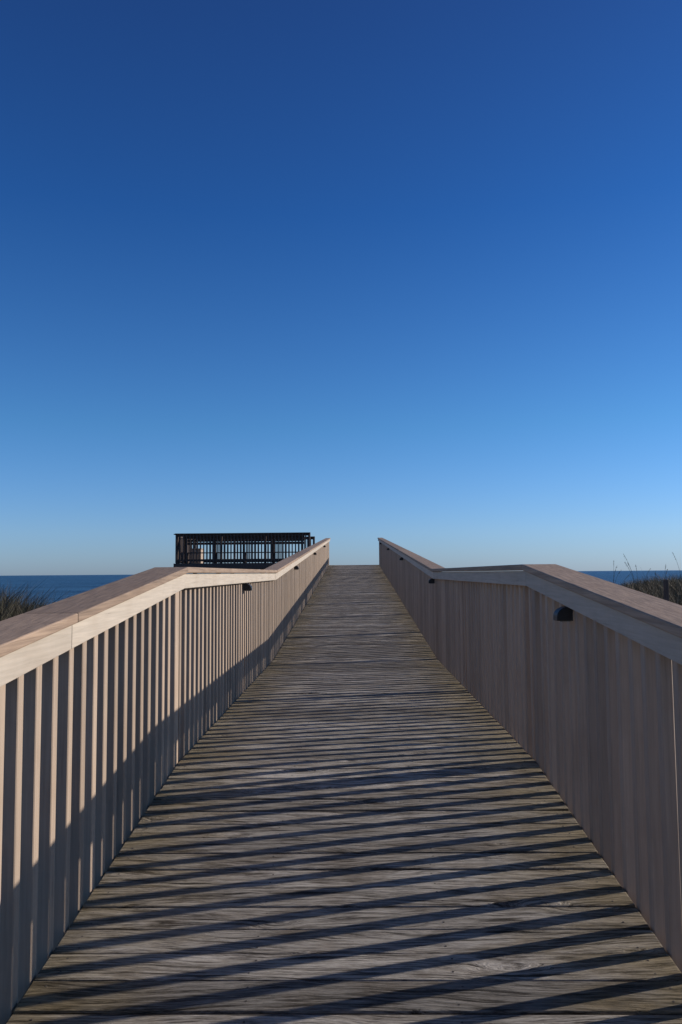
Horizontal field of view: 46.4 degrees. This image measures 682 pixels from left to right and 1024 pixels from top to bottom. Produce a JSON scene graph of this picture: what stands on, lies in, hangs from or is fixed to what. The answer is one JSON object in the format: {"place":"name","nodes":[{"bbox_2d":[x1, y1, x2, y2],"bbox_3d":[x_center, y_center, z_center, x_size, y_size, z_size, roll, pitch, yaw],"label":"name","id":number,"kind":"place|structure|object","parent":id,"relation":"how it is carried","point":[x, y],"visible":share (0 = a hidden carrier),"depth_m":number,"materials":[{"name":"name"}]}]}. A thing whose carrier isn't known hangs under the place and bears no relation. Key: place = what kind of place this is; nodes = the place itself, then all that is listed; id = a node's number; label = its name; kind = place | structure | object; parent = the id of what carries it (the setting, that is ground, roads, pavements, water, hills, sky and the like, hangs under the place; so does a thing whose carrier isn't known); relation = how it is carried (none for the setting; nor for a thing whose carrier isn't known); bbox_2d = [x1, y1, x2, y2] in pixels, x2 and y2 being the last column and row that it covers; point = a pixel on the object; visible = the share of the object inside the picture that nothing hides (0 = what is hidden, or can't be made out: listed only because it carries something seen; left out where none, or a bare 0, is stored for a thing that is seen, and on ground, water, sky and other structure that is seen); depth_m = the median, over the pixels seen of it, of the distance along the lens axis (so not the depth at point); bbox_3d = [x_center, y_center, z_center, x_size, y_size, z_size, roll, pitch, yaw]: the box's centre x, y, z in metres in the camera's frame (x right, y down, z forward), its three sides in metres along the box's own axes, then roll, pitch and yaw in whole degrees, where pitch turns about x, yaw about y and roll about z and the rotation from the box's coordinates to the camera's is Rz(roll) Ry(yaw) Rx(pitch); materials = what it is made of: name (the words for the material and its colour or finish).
{"place":"outdoors","nodes":[
{"label":"outdoors","id":0,"kind":"place"},
{"bbox_2d":[0,570,681,608],"bbox_3d":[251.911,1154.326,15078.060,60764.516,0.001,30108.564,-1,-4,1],"label":"sea","id":1,"kind":"structure","parent":0,"point":[74,584],"depth_m":447.88,"materials":[{"name":"liquid"}]},
{"bbox_2d":[0,0,681,575],"label":"sky","id":2,"kind":"structure","parent":0,"point":[354,274],"materials":[{"name":"blue"}]},
{"bbox_2d":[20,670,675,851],"bbox_3d":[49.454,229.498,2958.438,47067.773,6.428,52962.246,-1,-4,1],"label":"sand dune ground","id":3,"kind":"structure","parent":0,"point":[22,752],"depth_m":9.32,"materials":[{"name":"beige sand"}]},
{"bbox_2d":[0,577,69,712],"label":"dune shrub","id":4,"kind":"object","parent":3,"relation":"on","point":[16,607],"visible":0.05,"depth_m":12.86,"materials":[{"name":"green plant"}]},
{"bbox_2d":[173,532,314,573],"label":"viewing platform","id":5,"kind":"structure","parent":3,"relation":"on","point":[187,554],"depth_m":32.38,"materials":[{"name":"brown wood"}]},
{"bbox_2d":[5,565,681,1023],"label":"boardwalk","id":6,"kind":"structure","parent":3,"relation":"on","point":[357,811],"depth_m":3.07,"materials":[{"name":"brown wood"}]},
{"bbox_2d":[0,538,330,1023],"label":"wooden railing","id":7,"kind":"object","parent":6,"relation":"attached to","point":[131,689],"visible":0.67,"depth_m":3.17,"materials":[{"name":"paint"}]},
{"bbox_2d":[243,583,251,590],"bbox_3d":[-0.842,0.677,7.184,0.075,0.070,0.072,-1,-4,1],"label":"deck light","id":8,"kind":"object","parent":7,"relation":"attached to","point":[247,587],"visible":1,"depth_m":7.15,"materials":[{"name":"black metal"}]},
{"bbox_2d":[378,538,681,972],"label":"wooden railing","id":9,"kind":"object","parent":6,"relation":"attached to","point":[583,709],"visible":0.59,"depth_m":3.44,"materials":[{"name":"paint"}]},
{"bbox_2d":[428,578,434,583],"bbox_3d":[1.130,0.860,9.946,0.075,0.070,0.072,-1,-4,1],"label":"deck light","id":10,"kind":"object","parent":9,"relation":"attached to","point":[431,581],"visible":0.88,"depth_m":9.91,"materials":[{"name":"black metal"}]},
{"bbox_2d":[553,606,572,621],"bbox_3d":[1.026,0.470,3.678,0.075,0.070,0.072,-1,-4,1],"label":"deck light","id":11,"kind":"object","parent":9,"relation":"attached to","point":[563,614],"visible":0.86,"depth_m":3.64,"materials":[{"name":"black metal"}]},
{"bbox_2d":[11,553,681,603],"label":"sea oats","id":12,"kind":"object","parent":3,"relation":"on","point":[628,575],"visible":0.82,"depth_m":24.05,"materials":[{"name":"plant"}]},
{"bbox_2d":[603,568,681,604],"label":"dune grass","id":13,"kind":"structure","parent":3,"relation":"on","point":[653,587],"depth_m":23.25,"materials":[{"name":"plant"}]},
{"bbox_2d":[663,580,668,600],"bbox_3d":[6.953,2.647,16.934,0.090,2.407,0.090,-1,-4,1],"label":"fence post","id":14,"kind":"object","parent":3,"relation":"on","point":[666,588],"visible":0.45,"depth_m":16.97,"materials":[{"name":"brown wood"}]}
]}

